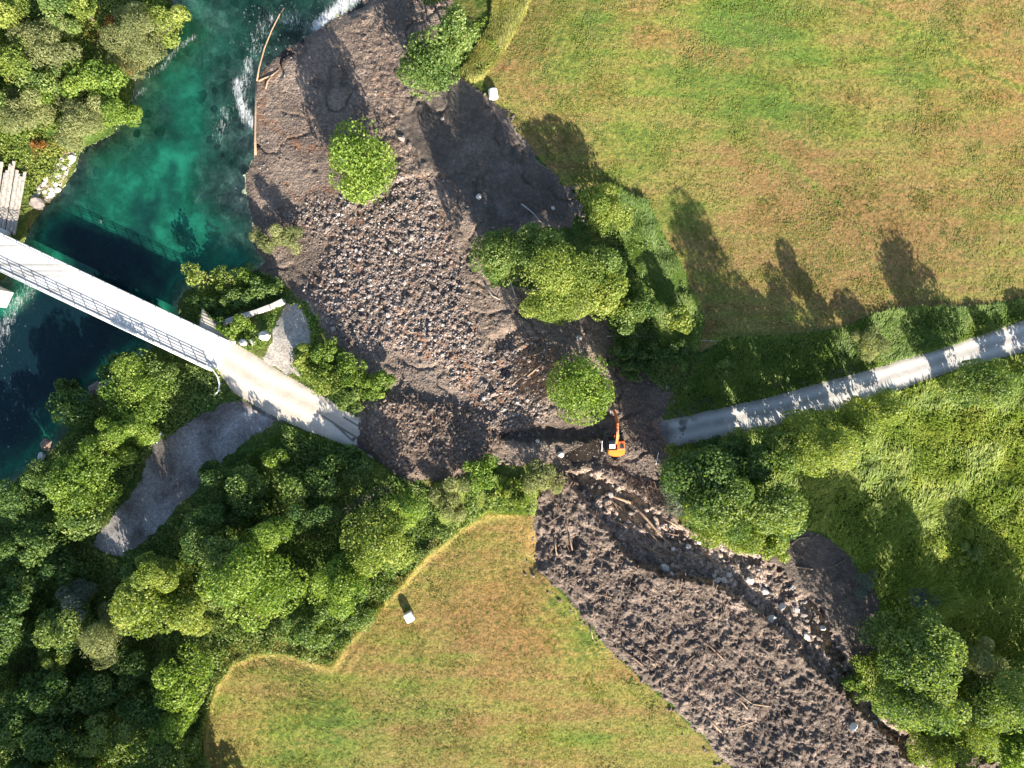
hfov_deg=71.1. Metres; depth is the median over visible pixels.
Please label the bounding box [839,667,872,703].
shrub
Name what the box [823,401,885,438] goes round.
broadleaf tree
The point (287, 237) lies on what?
willow shrub
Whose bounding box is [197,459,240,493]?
broadleaf tree
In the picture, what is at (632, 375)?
shrub
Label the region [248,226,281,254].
willow shrub
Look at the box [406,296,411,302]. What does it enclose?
boulder
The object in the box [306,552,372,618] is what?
broadleaf tree
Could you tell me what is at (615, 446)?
excavator
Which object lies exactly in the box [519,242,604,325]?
tree
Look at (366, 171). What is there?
broadleaf tree
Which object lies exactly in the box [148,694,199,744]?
broadleaf tree
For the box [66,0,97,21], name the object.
broadleaf tree
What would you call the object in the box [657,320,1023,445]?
road
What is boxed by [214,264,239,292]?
birch tree
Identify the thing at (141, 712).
broadleaf tree
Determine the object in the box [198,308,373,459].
road
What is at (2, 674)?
broadleaf tree
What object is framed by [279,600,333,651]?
broadleaf tree
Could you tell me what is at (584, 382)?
broadleaf tree
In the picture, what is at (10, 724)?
broadleaf tree
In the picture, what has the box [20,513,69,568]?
broadleaf tree
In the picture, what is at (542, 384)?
brushwood
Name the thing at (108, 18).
shrub
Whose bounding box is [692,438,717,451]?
shrub
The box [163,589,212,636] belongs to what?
broadleaf tree
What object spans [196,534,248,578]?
broadleaf tree
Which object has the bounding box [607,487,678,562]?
brushwood
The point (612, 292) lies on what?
willow tree
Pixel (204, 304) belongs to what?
shrub
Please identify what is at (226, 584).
broadleaf tree
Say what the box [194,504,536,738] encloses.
tall grass
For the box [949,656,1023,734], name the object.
broadleaf tree
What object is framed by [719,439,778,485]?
broadleaf tree
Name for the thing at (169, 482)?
gravel turnout
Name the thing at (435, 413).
brushwood
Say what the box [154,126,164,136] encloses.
boulder
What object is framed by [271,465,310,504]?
broadleaf tree
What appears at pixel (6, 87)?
undergrowth
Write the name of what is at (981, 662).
tree
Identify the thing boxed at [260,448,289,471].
broadleaf tree
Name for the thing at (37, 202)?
boulder
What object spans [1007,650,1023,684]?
broadleaf tree
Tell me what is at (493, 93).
hay bale
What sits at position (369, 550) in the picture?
broadleaf tree
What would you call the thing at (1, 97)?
broadleaf tree
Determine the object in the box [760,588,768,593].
boulder
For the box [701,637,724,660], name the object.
log
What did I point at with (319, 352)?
shrub
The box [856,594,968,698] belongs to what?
broadleaf tree
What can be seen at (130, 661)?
broadleaf tree
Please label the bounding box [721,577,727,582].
boulder
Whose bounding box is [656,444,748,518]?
broadleaf tree
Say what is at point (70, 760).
broadleaf tree
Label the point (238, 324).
shrub
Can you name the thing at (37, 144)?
shrub
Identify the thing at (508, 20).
tall grass
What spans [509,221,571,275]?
willow tree
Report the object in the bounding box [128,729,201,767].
broadleaf tree
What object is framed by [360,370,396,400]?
shrub
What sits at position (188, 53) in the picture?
boulder
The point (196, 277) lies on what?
birch tree
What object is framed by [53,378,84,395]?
broadleaf tree
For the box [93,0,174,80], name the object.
willow tree
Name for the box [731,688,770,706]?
log
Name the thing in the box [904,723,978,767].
broadleaf tree
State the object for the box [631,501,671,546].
log
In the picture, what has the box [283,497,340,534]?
broadleaf tree
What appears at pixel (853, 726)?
boulder
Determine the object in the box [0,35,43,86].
broadleaf tree
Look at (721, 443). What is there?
broadleaf tree
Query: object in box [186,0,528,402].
undergrowth
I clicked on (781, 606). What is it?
boulder
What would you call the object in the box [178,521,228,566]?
broadleaf tree
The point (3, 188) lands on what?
timber
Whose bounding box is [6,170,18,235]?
timber
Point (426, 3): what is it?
broadleaf tree
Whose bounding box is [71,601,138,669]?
willow tree
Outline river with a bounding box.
[0,0,351,472]
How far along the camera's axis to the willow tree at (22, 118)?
102.81 m
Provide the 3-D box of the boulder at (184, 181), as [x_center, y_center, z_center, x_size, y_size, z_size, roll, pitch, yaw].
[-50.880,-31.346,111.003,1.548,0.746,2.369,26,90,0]
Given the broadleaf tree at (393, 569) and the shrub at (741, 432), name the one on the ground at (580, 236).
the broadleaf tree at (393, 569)
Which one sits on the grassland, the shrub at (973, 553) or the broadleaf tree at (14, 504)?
the shrub at (973, 553)
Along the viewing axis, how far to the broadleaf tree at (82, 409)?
104.42 m
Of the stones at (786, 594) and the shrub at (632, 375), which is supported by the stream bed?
the stones at (786, 594)
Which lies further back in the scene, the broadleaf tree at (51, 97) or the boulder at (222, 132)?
the boulder at (222, 132)
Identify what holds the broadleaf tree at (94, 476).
on the ground at (580, 236)
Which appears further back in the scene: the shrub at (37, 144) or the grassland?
the shrub at (37, 144)
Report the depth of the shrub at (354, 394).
103.21 m
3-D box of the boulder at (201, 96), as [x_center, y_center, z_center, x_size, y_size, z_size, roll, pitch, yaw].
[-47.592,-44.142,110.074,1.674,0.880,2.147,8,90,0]
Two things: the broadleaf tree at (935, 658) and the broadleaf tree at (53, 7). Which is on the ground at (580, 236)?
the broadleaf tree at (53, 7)
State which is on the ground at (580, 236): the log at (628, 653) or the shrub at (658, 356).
the shrub at (658, 356)
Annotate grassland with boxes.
[683,355,1023,767]
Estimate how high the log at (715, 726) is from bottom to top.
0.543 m
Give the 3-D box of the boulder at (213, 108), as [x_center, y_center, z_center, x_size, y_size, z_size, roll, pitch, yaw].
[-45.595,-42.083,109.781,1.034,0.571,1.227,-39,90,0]
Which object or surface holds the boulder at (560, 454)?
on the landslide debris at (326, 117)
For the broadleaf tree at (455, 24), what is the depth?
97.40 m
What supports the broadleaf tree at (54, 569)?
on the ground at (580, 236)
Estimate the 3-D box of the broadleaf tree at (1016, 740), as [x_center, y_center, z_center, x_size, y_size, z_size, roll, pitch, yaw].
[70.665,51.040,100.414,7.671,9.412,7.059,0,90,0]
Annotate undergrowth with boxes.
[0,0,166,198]
[0,360,535,767]
[31,11,130,157]
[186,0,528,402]
[593,207,700,391]
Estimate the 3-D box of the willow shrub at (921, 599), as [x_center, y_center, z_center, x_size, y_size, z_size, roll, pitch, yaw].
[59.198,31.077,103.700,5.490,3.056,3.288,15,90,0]
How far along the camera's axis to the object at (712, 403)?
105.18 m
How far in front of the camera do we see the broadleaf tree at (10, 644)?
102.01 m
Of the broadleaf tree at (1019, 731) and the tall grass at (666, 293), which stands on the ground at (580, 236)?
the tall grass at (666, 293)
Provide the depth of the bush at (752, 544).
96.39 m
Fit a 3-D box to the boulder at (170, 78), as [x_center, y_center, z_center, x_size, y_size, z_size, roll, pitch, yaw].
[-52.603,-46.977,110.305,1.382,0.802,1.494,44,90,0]
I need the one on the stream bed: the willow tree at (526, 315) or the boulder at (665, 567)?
the boulder at (665, 567)
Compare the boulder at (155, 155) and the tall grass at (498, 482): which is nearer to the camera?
the tall grass at (498, 482)
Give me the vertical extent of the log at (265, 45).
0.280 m
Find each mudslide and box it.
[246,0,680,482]
[357,388,507,483]
[533,463,1001,767]
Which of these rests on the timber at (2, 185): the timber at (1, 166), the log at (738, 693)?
the timber at (1, 166)
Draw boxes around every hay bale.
[403,610,414,622]
[488,88,497,99]
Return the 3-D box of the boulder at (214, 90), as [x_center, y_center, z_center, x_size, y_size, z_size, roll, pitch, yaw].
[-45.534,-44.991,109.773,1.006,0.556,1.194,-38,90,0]
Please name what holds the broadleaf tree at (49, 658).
on the ground at (580, 236)
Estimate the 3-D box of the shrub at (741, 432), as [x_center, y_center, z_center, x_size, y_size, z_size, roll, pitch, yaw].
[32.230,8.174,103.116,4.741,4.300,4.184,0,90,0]
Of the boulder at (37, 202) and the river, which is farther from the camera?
the river
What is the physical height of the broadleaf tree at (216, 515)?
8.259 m
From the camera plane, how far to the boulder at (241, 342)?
104.21 m
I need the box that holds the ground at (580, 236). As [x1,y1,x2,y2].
[0,0,1023,767]
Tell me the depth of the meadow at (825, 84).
104.83 m
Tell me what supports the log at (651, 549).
on the stream bed
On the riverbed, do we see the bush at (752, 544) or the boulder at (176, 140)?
the boulder at (176, 140)
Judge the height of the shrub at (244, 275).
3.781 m
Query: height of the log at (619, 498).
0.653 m
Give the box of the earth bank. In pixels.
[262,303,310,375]
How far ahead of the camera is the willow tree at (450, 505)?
101.87 m
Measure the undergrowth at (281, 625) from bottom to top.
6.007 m
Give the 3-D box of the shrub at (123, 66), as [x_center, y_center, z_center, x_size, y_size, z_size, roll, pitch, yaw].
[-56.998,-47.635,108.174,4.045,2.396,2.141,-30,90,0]
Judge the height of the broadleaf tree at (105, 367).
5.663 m
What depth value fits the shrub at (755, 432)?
102.41 m
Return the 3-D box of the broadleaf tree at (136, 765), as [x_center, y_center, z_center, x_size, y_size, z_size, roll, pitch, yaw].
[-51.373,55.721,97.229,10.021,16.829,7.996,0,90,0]
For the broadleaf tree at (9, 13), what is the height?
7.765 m
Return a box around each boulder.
[29,195,44,209]
[37,452,45,460]
[40,438,53,450]
[54,187,60,192]
[68,154,76,161]
[88,381,103,394]
[91,209,103,219]
[93,166,100,176]
[133,129,140,137]
[144,110,151,117]
[151,152,160,160]
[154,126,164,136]
[164,45,174,54]
[165,74,176,82]
[173,137,179,143]
[182,175,187,188]
[185,50,192,56]
[186,96,194,104]
[196,90,206,102]
[206,135,213,143]
[210,105,217,113]
[212,86,217,93]
[213,143,220,149]
[218,129,225,134]
[238,339,246,345]
[258,330,270,340]
[398,135,404,141]
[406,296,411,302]
[409,233,413,240]
[557,452,563,457]
[575,335,581,340]
[586,330,591,336]
[613,531,619,537]
[646,554,652,560]
[661,564,669,571]
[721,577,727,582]
[750,576,753,584]
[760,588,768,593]
[766,615,776,622]
[778,602,785,610]
[794,606,799,612]
[800,610,807,616]
[803,632,809,639]
[849,722,857,731]
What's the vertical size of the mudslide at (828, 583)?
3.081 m
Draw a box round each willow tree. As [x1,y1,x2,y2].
[0,87,57,134]
[5,13,84,78]
[41,76,112,152]
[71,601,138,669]
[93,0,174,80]
[428,476,474,524]
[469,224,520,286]
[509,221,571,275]
[518,291,569,322]
[521,459,565,496]
[577,243,626,283]
[578,182,633,233]
[581,268,629,321]
[625,280,658,324]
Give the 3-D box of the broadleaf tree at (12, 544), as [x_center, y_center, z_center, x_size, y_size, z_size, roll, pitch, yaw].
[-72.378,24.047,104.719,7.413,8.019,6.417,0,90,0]
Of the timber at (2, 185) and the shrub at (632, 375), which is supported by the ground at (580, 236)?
the timber at (2, 185)
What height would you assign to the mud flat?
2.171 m
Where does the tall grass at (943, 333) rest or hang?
on the ground at (580, 236)
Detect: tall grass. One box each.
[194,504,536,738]
[228,425,402,510]
[434,475,538,532]
[460,0,530,83]
[608,182,705,359]
[674,297,1023,416]
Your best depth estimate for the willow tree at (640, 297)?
100.50 m
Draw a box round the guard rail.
[206,365,221,393]
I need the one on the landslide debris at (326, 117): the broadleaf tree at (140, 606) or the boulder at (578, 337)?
the boulder at (578, 337)
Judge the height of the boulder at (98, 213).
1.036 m
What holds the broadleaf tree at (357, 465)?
on the ground at (580, 236)
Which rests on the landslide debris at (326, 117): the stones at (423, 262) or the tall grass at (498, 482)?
the stones at (423, 262)
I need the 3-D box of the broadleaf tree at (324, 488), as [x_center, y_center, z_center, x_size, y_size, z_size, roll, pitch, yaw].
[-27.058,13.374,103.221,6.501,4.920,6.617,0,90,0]
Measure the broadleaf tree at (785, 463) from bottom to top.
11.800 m
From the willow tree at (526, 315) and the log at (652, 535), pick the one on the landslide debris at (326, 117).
the willow tree at (526, 315)
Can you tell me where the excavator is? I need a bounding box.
[606,407,624,456]
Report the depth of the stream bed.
106.23 m
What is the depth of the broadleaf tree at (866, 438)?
95.45 m
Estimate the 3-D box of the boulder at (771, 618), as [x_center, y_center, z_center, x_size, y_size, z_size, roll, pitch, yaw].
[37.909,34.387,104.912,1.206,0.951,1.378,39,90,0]
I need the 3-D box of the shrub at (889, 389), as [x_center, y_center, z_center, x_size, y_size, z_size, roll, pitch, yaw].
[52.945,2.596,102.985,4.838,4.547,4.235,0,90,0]
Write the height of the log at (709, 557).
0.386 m
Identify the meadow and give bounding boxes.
[204,513,730,767]
[483,0,1023,351]
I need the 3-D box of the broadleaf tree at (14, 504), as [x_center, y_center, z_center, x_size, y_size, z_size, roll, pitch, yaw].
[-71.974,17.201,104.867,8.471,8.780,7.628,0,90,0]
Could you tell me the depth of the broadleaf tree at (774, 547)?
97.35 m
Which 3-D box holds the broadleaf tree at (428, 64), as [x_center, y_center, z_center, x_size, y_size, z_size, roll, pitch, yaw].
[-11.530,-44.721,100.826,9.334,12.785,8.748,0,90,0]
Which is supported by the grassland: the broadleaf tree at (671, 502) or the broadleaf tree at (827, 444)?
the broadleaf tree at (827, 444)
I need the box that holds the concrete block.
[0,287,12,307]
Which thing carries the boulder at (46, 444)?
on the riverbed
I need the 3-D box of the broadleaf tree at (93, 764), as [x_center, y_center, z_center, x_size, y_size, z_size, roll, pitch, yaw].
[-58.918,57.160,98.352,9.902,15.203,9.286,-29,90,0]
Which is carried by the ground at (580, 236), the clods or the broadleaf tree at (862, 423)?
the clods
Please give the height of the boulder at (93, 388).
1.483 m
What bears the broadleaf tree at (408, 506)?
on the ground at (580, 236)
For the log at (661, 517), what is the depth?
105.01 m
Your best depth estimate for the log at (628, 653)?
103.72 m
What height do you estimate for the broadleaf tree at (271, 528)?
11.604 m
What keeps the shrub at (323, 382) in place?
on the ground at (580, 236)
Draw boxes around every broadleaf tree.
[0,0,29,36]
[0,22,6,42]
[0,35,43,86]
[0,92,7,120]
[0,478,47,527]
[0,527,34,570]
[0,567,43,638]
[0,621,38,667]
[0,668,12,700]
[0,685,41,751]
[0,743,59,767]
[11,59,61,100]
[11,662,83,721]
[17,707,85,762]
[18,82,54,105]
[19,458,76,507]
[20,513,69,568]
[31,599,94,654]
[36,0,82,37]
[37,547,89,586]
[38,642,75,673]
[38,760,57,767]
[44,387,107,431]
[44,452,122,525]
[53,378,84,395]
[55,496,114,540]
[55,578,98,622]
[55,751,99,767]
[61,57,128,108]
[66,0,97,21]
[67,670,127,714]
[71,432,137,472]
[71,711,136,759]
[77,756,113,767]
[94,411,159,446]
[96,352,136,383]
[97,88,142,127]
[97,348,173,432]
[104,559,190,639]
[110,635,167,690]
[114,688,169,739]
[119,761,163,767]
[120,548,154,585]
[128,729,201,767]
[129,550,194,593]
[142,0,191,49]
[145,361,179,384]
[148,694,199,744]
[149,643,214,713]
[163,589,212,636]
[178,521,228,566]
[183,489,247,538]
[188,753,210,767]
[194,527,308,632]
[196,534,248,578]
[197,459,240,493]
[214,464,268,515]
[250,516,293,551]
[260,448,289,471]
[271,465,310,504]
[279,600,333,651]
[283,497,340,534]
[304,455,344,498]
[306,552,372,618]
[327,117,399,204]
[330,444,374,481]
[337,602,376,632]
[339,503,416,578]
[382,548,414,577]
[387,488,427,531]
[396,24,461,100]
[422,0,444,5]
[437,3,480,66]
[462,453,499,492]
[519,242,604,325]
[546,350,616,425]
[609,303,640,335]
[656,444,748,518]
[660,475,692,519]
[663,302,695,334]
[681,475,762,543]
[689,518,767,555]
[695,432,751,467]
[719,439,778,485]
[731,475,810,541]
[754,424,809,472]
[759,528,789,563]
[780,409,860,477]
[817,412,875,459]
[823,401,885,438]
[856,391,908,426]
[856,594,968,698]
[870,657,971,736]
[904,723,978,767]
[937,696,1014,757]
[940,358,1020,407]
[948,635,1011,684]
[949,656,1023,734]
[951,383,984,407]
[995,730,1023,767]
[1003,723,1023,767]
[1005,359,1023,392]
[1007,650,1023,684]
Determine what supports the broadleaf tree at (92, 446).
on the ground at (580, 236)
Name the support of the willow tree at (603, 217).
on the ground at (580, 236)
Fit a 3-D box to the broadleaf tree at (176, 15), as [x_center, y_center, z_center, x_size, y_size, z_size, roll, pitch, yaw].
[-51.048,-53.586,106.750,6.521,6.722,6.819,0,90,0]
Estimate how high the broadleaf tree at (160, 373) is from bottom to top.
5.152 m
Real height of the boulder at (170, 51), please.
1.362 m
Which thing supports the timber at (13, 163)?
on the ground at (580, 236)
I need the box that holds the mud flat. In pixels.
[398,79,583,241]
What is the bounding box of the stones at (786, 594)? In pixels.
[569,473,926,766]
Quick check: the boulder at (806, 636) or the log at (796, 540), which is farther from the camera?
the boulder at (806, 636)
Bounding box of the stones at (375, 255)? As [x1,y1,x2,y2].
[288,168,559,439]
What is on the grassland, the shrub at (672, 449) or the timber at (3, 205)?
the shrub at (672, 449)
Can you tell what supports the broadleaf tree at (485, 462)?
on the ground at (580, 236)
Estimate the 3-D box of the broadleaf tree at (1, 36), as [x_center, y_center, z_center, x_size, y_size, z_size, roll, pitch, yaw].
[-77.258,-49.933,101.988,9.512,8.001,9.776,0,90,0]
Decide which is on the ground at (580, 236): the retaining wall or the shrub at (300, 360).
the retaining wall
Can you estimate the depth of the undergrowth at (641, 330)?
104.72 m
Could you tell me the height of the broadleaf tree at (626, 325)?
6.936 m
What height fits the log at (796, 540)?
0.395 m
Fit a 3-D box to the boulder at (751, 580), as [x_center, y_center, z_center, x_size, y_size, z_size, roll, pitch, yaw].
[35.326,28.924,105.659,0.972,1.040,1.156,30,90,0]
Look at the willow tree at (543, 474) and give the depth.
101.60 m
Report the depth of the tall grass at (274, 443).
104.75 m
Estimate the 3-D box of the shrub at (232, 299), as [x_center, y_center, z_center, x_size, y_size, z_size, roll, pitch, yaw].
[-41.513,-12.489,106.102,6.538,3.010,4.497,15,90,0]
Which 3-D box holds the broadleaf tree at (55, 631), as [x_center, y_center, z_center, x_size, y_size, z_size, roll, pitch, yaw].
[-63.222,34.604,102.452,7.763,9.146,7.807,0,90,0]
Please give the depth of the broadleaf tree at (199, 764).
102.14 m
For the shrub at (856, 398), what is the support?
on the grassland
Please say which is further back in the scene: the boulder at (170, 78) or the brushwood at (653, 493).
the boulder at (170, 78)
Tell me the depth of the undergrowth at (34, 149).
106.97 m
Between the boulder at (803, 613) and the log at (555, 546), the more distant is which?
the boulder at (803, 613)
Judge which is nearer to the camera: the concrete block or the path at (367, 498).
the path at (367, 498)
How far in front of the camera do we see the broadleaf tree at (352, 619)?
101.30 m
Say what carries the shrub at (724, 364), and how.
on the ground at (580, 236)
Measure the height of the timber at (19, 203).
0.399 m
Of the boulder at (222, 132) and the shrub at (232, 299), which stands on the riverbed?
the boulder at (222, 132)
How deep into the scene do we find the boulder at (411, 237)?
105.95 m
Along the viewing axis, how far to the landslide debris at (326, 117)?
106.62 m
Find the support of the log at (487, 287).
on the landslide debris at (326, 117)
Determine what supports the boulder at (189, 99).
on the riverbed
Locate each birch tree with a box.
[181,262,220,294]
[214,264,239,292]
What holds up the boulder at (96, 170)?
on the riverbed
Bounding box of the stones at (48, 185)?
[38,150,73,201]
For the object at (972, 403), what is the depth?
101.70 m
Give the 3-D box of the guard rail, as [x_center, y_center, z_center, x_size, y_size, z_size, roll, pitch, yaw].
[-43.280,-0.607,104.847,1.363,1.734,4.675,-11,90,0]
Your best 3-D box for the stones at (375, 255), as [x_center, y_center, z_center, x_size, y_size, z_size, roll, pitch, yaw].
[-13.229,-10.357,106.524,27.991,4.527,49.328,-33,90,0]
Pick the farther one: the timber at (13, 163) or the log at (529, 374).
the timber at (13, 163)
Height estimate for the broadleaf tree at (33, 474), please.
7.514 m
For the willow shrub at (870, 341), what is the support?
on the ground at (580, 236)
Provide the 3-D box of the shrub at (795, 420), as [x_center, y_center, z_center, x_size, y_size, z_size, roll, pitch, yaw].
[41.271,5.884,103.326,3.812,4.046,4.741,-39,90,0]
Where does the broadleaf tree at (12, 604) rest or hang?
on the ground at (580, 236)
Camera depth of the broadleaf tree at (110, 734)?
99.77 m
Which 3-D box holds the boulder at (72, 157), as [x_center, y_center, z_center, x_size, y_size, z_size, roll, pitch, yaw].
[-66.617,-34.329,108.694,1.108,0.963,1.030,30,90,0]
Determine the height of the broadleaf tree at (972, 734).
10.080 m
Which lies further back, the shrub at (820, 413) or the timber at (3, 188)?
the timber at (3, 188)
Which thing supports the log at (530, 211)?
on the mud flat
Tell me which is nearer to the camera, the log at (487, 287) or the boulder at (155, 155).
the log at (487, 287)
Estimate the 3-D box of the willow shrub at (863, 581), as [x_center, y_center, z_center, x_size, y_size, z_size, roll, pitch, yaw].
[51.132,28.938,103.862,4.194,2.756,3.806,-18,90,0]
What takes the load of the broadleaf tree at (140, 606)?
on the ground at (580, 236)
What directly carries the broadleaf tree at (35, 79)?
on the ground at (580, 236)
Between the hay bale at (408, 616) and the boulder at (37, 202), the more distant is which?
the boulder at (37, 202)
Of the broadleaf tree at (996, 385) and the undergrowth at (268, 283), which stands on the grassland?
the broadleaf tree at (996, 385)
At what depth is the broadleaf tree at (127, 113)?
105.52 m
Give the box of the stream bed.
[563,468,934,767]
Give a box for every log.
[254,84,256,154]
[256,8,283,80]
[258,69,278,81]
[485,284,499,299]
[521,203,541,222]
[527,358,548,376]
[553,537,557,555]
[568,532,572,550]
[605,492,630,503]
[623,649,642,665]
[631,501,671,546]
[634,645,660,666]
[638,542,666,557]
[645,527,668,551]
[660,516,680,528]
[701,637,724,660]
[703,552,726,569]
[706,716,720,732]
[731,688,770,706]
[791,536,809,544]
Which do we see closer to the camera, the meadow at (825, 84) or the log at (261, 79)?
the meadow at (825, 84)
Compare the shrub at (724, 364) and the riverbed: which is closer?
the shrub at (724, 364)
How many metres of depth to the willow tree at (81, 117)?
104.10 m
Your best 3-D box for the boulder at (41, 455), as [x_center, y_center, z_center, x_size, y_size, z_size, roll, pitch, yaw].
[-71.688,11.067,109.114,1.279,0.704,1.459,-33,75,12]
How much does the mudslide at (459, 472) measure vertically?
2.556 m
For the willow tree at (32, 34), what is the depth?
102.10 m
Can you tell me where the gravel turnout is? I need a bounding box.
[93,399,283,556]
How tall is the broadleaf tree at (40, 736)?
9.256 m
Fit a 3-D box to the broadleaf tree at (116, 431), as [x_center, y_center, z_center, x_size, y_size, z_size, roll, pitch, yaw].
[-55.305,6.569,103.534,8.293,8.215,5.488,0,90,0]
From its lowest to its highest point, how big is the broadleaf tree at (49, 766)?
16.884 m
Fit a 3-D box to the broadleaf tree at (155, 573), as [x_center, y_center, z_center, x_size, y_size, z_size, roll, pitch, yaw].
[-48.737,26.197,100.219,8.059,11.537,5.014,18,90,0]
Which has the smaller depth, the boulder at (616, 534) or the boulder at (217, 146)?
the boulder at (616, 534)
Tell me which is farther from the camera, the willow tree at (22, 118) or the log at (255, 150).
the log at (255, 150)
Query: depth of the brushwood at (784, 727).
103.69 m
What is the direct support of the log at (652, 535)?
on the stream bed
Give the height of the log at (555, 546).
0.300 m
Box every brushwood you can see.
[361,394,503,477]
[510,340,561,402]
[532,467,911,767]
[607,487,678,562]
[622,473,674,514]
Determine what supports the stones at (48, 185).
on the ground at (580, 236)
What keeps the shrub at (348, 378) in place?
on the ground at (580, 236)
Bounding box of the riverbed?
[0,0,360,488]
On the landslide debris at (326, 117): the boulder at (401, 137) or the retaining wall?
the boulder at (401, 137)
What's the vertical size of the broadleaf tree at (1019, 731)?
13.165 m
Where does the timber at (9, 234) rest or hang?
on the ground at (580, 236)
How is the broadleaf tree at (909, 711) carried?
on the grassland
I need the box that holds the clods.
[352,75,923,767]
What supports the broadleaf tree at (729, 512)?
on the grassland
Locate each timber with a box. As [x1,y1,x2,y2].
[0,162,2,184]
[0,164,11,227]
[0,170,7,216]
[0,173,4,199]
[1,165,12,228]
[4,161,15,229]
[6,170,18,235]
[8,173,20,236]
[10,176,21,231]
[12,171,26,234]
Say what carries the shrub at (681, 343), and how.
on the ground at (580, 236)
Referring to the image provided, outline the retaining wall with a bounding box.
[217,299,285,325]
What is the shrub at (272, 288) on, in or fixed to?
on the ground at (580, 236)
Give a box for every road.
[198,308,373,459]
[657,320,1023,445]
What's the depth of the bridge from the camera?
104.60 m
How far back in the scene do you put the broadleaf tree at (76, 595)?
101.89 m
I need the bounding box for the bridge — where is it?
[0,228,233,370]
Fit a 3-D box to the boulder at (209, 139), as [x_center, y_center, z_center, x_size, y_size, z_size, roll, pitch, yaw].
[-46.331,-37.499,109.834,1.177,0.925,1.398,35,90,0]
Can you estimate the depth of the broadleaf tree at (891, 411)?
95.68 m
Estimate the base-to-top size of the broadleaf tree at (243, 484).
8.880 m
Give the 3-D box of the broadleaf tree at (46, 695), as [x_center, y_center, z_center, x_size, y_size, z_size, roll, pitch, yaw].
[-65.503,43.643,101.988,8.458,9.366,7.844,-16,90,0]
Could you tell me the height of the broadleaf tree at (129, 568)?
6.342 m
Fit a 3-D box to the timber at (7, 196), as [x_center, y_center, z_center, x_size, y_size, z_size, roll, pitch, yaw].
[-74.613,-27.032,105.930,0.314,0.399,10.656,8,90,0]
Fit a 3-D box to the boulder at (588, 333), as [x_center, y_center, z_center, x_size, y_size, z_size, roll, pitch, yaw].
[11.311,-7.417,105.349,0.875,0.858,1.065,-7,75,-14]
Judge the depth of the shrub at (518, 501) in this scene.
103.44 m
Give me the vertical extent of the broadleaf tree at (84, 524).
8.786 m
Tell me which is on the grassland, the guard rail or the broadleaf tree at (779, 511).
the broadleaf tree at (779, 511)
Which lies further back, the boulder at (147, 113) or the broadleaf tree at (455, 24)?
the boulder at (147, 113)
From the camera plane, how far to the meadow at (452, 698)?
104.87 m
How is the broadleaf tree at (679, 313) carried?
on the ground at (580, 236)
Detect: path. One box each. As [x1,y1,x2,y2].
[329,477,396,523]
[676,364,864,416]
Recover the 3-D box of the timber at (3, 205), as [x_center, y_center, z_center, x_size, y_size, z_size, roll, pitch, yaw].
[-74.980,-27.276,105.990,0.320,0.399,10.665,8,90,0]
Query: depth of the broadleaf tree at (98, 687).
100.85 m
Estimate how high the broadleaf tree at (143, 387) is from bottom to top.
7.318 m
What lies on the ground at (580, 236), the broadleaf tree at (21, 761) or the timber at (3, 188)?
the broadleaf tree at (21, 761)
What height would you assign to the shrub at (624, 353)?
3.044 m
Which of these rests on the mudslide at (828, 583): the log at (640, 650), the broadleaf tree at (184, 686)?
the log at (640, 650)
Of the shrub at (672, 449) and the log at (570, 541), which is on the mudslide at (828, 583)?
the log at (570, 541)
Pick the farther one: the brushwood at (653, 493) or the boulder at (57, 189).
the boulder at (57, 189)
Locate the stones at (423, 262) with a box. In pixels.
[246,0,675,475]
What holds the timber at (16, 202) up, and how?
on the timber at (19, 203)
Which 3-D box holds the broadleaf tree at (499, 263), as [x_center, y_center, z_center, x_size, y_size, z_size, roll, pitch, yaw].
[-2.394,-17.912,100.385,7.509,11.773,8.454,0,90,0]
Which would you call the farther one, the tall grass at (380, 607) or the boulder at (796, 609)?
the boulder at (796, 609)
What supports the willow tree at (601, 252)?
on the ground at (580, 236)
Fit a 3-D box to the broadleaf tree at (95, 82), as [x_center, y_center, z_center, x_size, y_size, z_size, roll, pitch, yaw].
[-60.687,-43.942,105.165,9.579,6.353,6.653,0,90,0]
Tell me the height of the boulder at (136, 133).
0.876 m
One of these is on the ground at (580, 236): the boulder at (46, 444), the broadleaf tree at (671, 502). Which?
the broadleaf tree at (671, 502)
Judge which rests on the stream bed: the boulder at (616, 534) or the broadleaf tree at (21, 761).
the boulder at (616, 534)
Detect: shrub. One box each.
[29,139,54,149]
[102,14,121,40]
[122,59,145,74]
[183,294,225,318]
[208,288,253,313]
[214,314,255,339]
[228,262,256,283]
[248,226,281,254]
[248,276,282,305]
[268,223,302,254]
[292,343,314,370]
[304,362,342,395]
[309,336,345,370]
[329,352,367,389]
[336,386,364,412]
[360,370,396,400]
[490,480,530,507]
[606,337,641,371]
[619,360,650,381]
[630,336,679,371]
[662,337,702,370]
[664,442,691,464]
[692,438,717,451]
[713,356,736,375]
[720,427,751,443]
[750,425,781,441]
[784,414,816,429]
[807,408,838,426]
[836,395,866,413]
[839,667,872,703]
[849,326,892,362]
[852,569,877,598]
[864,388,896,415]
[908,588,941,609]
[959,542,983,565]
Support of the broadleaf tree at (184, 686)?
on the ground at (580, 236)

